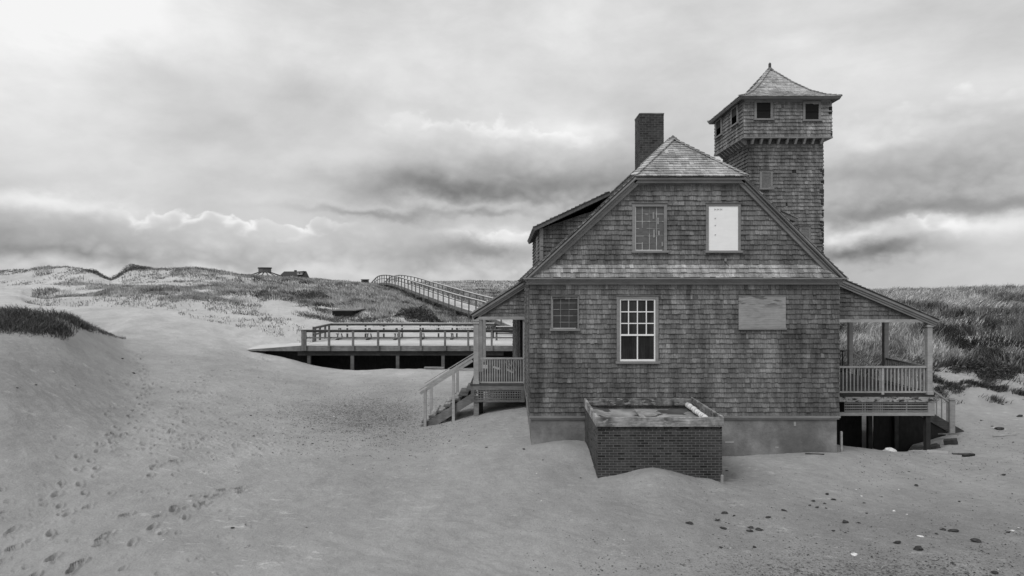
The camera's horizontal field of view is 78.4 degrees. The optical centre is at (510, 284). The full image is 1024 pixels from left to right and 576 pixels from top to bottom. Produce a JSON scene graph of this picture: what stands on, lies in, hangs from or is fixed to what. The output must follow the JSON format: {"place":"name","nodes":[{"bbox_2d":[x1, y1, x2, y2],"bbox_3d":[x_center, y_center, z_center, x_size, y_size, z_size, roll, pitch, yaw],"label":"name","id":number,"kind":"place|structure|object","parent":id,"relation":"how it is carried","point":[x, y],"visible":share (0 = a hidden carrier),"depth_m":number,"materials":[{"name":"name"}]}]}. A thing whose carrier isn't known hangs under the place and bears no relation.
{"place":"outdoors","nodes":[
{"label":"outdoors","id":0,"kind":"place"},
{"bbox_2d":[0,303,125,339],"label":"dune grass","id":1,"kind":"structure","parent":0,"point":[24,319],"depth_m":19.76,"materials":[{"name":"plant"}]},
{"bbox_2d":[219,372,478,472],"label":"gravel","id":2,"kind":"structure","parent":0,"point":[361,420],"depth_m":20.57,"materials":[{"name":"stone"}]},
{"bbox_2d":[0,267,1023,575],"bbox_3d":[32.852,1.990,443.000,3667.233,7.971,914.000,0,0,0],"label":"sand","id":3,"kind":"structure","parent":0,"point":[112,463],"depth_m":12.88,"materials":[{"name":"grey sand"}]},
{"bbox_2d":[81,268,110,280],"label":"shrub","id":4,"kind":"object","parent":3,"relation":"on","point":[97,272],"visible":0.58,"depth_m":68.51,"materials":[{"name":"grey plant"}]},
{"bbox_2d":[103,264,152,280],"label":"shrub","id":5,"kind":"object","parent":3,"relation":"on","point":[133,266],"visible":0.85,"depth_m":67.56,"materials":[{"name":"grey plant"}]},
{"bbox_2d":[37,286,254,309],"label":"wind combed grass","id":6,"kind":"structure","parent":3,"relation":"on","point":[137,290],"depth_m":47.03,"materials":[{"name":"plant"}]},
{"bbox_2d":[0,266,466,342],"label":"sparse tufts","id":7,"kind":"object","parent":3,"relation":"on","point":[165,293],"visible":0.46,"depth_m":46.69,"materials":[{"name":"grey plant"}]},
{"bbox_2d":[250,267,281,275],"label":"round building","id":8,"kind":"structure","parent":3,"relation":"on","point":[264,270],"depth_m":148.67,"materials":[{"name":"grey wood"}]},
{"bbox_2d":[31,265,517,322],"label":"hill grass","id":9,"kind":"structure","parent":3,"relation":"on","point":[394,303],"depth_m":59.31,"materials":[{"name":"plant"}]},
{"bbox_2d":[281,270,308,277],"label":"house","id":10,"kind":"structure","parent":3,"relation":"on","point":[300,274],"depth_m":163.30,"materials":[{"name":"wood"}]},
{"bbox_2d":[297,289,330,299],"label":"shrub","id":11,"kind":"object","parent":3,"relation":"on","point":[323,295],"visible":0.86,"depth_m":54.86,"materials":[{"name":"grey plant"}]},
{"bbox_2d":[331,308,364,314],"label":"buried platform","id":12,"kind":"structure","parent":3,"relation":"on","point":[348,311],"depth_m":46.62,"materials":[{"name":"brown wood"}]},
{"bbox_2d":[247,323,512,369],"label":"viewing deck","id":13,"kind":"structure","parent":3,"relation":"on","point":[347,352],"depth_m":36.26,"materials":[{"name":"weathered wood"},{"name":"dark wood"}]},
{"bbox_2d":[330,327,403,339],"bbox_3d":[-8.902,3.019,39.200,4.492,0.764,1.560,0,0,0],"label":"bench","id":14,"kind":"object","parent":13,"relation":"on","point":[338,333],"visible":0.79,"depth_m":38.84,"materials":[{"name":"grey wood"}]},
{"bbox_2d":[413,326,486,339],"bbox_3d":[-3.746,3.019,39.400,4.482,0.764,1.560,0,0,0],"label":"bench","id":15,"kind":"object","parent":13,"relation":"on","point":[423,327],"visible":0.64,"depth_m":39.04,"materials":[{"name":"grey wood"}]},
{"bbox_2d":[293,304,508,329],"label":"bank scrub","id":16,"kind":"object","parent":3,"relation":"on","point":[342,319],"visible":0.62,"depth_m":45.81,"materials":[{"name":"grey plant"}]},
{"bbox_2d":[394,305,440,322],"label":"shrub","id":17,"kind":"object","parent":3,"relation":"on","point":[413,312],"visible":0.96,"depth_m":47.69,"materials":[{"name":"black plant"}]},
{"bbox_2d":[424,367,444,368],"bbox_3d":[-4.113,4.475,33.950,1.073,0.074,0.250,0,0,5],"label":"loose board","id":18,"kind":"object","parent":3,"relation":"on","point":[434,367],"visible":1,"depth_m":33.82,"materials":[{"name":"grey wood"}]},
{"bbox_2d":[371,275,512,329],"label":"boardwalk","id":19,"kind":"structure","parent":3,"relation":"on","point":[455,304],"depth_m":60.36,"materials":[{"name":"weathered wood"}]},
{"bbox_2d":[584,397,723,481],"bbox_3d":[3.144,3.693,14.328,2.682,1.845,2.284,0,0,0],"label":"brick enclosure","id":20,"kind":"object","parent":3,"relation":"on","point":[688,442],"visible":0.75,"depth_m":13.22,"materials":[{"name":"grey brick"}]},
{"bbox_2d":[685,402,707,416],"bbox_3d":[4.266,2.903,14.416,0.133,0.154,1.670,0,0,2],"label":"rolled sheet","id":21,"kind":"object","parent":20,"relation":"on","point":[693,409],"visible":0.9,"depth_m":14.44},
{"bbox_2d":[416,63,963,455],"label":"station house","id":22,"kind":"structure","parent":3,"relation":"on","point":[672,266],"depth_m":15.49,"materials":[{"name":"wood"}]},
{"bbox_2d":[483,359,515,372],"bbox_3d":[-0.406,2.969,23.000,1.264,0.557,0.200,0,0,0],"label":"folded deck chair","id":23,"kind":"object","parent":22,"relation":"on","point":[509,370],"visible":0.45,"depth_m":22.92,"materials":[{"name":"grey wood"}]},
{"bbox_2d":[522,320,522,373],"bbox_3d":[0.457,2.188,23.000,0.040,2.075,1.400,0,0,0],"label":"door","id":24,"kind":"structure","parent":22,"relation":"in","point":[522,320],"depth_m":22.68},
{"bbox_2d":[550,295,579,330],"bbox_3d":[1.342,0.689,15.470,0.744,0.891,0.120,0,0,0],"label":"window","id":25,"kind":"structure","parent":22,"relation":"in","point":[564,312],"depth_m":15.50,"materials":[{"name":"grey glass"}]},
{"bbox_2d":[615,295,659,363],"bbox_3d":[3.132,1.096,15.472,1.086,1.680,0.125,0,0,0],"label":"window","id":26,"kind":"structure","parent":22,"relation":"in","point":[619,297],"depth_m":15.46,"materials":[{"name":"white paint"}]},
{"bbox_2d":[631,203,668,252],"bbox_3d":[3.428,-1.404,15.470,0.915,1.233,0.120,0,0,0],"label":"window","id":27,"kind":"structure","parent":22,"relation":"in","point":[649,220],"depth_m":15.50,"materials":[{"name":"grey glass"}]},
{"bbox_2d":[705,203,742,252],"bbox_3d":[5.243,-1.404,15.470,0.915,1.233,0.120,0,0,0],"label":"window","id":28,"kind":"structure","parent":22,"relation":"in","point":[723,220],"depth_m":15.47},
{"bbox_2d":[840,431,842,451],"bbox_3d":[8.296,4.028,15.750,0.045,0.716,0.045,0,0,0],"label":"stake","id":29,"kind":"object","parent":3,"relation":"on","point":[841,441],"visible":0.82,"depth_m":15.73,"materials":[{"name":"grey wood"}]},
{"bbox_2d":[882,447,896,451],"bbox_3d":[10.628,4.618,17.607,0.393,0.129,0.285,0,0,23],"label":"crumpled sheet","id":30,"kind":"object","parent":3,"relation":"on","point":[889,449],"visible":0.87,"depth_m":17.55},
{"bbox_2d":[908,450,926,451],"bbox_3d":[11.744,4.785,18.100,0.226,0.121,0.435,0,0,-21],"label":"plank","id":31,"kind":"object","parent":3,"relation":"on","point":[917,450],"visible":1,"depth_m":18.06,"materials":[{"name":"grey wood"}]},
{"bbox_2d":[913,545,923,550],"bbox_3d":[6.383,4.129,9.817,0.159,0.081,0.102,0,0,-33],"label":"stone","id":32,"kind":"object","parent":3,"relation":"on","point":[918,548],"visible":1,"depth_m":9.80,"materials":[{"name":"grey stone"}]},
{"bbox_2d":[911,443,940,449],"bbox_3d":[12.530,4.950,18.950,0.749,0.336,0.206,0,0,8],"label":"plank","id":33,"kind":"object","parent":3,"relation":"on","point":[935,446],"visible":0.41,"depth_m":18.88,"materials":[{"name":"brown wood"}]},
{"bbox_2d":[839,283,1023,385],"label":"beach grass","id":34,"kind":"structure","parent":3,"relation":"on","point":[972,303],"depth_m":33.19,"materials":[{"name":"plant"}]},
{"bbox_2d":[927,450,947,453],"bbox_3d":[12.067,4.721,17.750,0.501,0.058,0.303,0,0,37],"label":"plank","id":35,"kind":"object","parent":3,"relation":"on","point":[938,452],"visible":1,"depth_m":17.71,"materials":[{"name":"grey wood"}]},
{"bbox_2d":[938,433,960,434],"bbox_3d":[13.932,4.733,19.950,0.063,0.198,0.734,0,0,-15],"label":"plank","id":36,"kind":"object","parent":3,"relation":"on","point":[950,433],"visible":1,"depth_m":19.87,"materials":[{"name":"grey wood"}]},
{"bbox_2d":[943,438,957,444],"bbox_3d":[13.524,4.817,19.300,0.368,0.216,0.312,0,0,37],"label":"plank","id":37,"kind":"object","parent":3,"relation":"on","point":[951,441],"visible":1,"depth_m":19.21,"materials":[{"name":"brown wood"}]},
{"bbox_2d":[948,529,958,531],"bbox_3d":[7.574,4.204,10.738,0.175,0.073,0.099,-6,12,16],"label":"stone","id":38,"kind":"object","parent":3,"relation":"on","point":[953,530],"visible":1,"depth_m":10.71,"materials":[{"name":"grey stone"}]},
{"bbox_2d":[903,360,1023,404],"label":"creeping vine","id":39,"kind":"object","parent":3,"relation":"on","point":[950,386],"visible":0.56,"depth_m":25.22,"materials":[{"name":"grey plant"}]},
{"bbox_2d":[962,453,974,456],"bbox_3d":[12.433,4.624,17.050,0.377,0.065,0.083,0,0,-15],"label":"plank","id":40,"kind":"object","parent":3,"relation":"on","point":[968,455],"visible":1,"depth_m":17.02,"materials":[{"name":"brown wood"}]},
{"bbox_2d":[970,538,981,542],"bbox_3d":[7.566,4.160,10.202,0.168,0.061,0.111,-1,6,21],"label":"stone","id":41,"kind":"object","parent":3,"relation":"on","point":[975,540],"visible":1,"depth_m":10.18,"materials":[{"name":"grey stone"}]},
{"bbox_2d":[945,356,1016,380],"bbox_3d":[20.501,3.611,26.875,3.260,1.044,1.853,0,0,0],"label":"shrub","id":42,"kind":"object","parent":3,"relation":"on","point":[979,362],"visible":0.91,"depth_m":26.78,"materials":[{"name":"grey plant"}]},
{"bbox_2d":[992,434,1016,436],"bbox_3d":[15.297,4.658,19.450,0.643,0.107,0.062,0,0,9],"label":"plank","id":43,"kind":"object","parent":3,"relation":"on","point":[1004,435],"visible":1,"depth_m":19.43,"materials":[{"name":"grey wood"}]},
{"bbox_2d":[0,0,1023,285],"label":"sky","id":44,"kind":"structure","parent":0,"point":[353,140],"materials":[{"name":"grey"}]},
{"bbox_2d":[520,457,1023,575],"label":"gravel","id":45,"kind":"structure","parent":0,"point":[848,546],"depth_m":9.60,"materials":[{"name":"stone"}]},
{"bbox_2d":[855,420,1023,486],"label":"gravel","id":46,"kind":"structure","parent":0,"point":[945,461],"depth_m":15.61,"materials":[{"name":"stone"}]},
{"bbox_2d":[862,286,1016,287],"bbox_3d":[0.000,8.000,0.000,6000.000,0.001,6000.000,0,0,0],"label":"ground","id":47,"kind":"structure","parent":0,"point":[912,286],"depth_m":2957.43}
]}

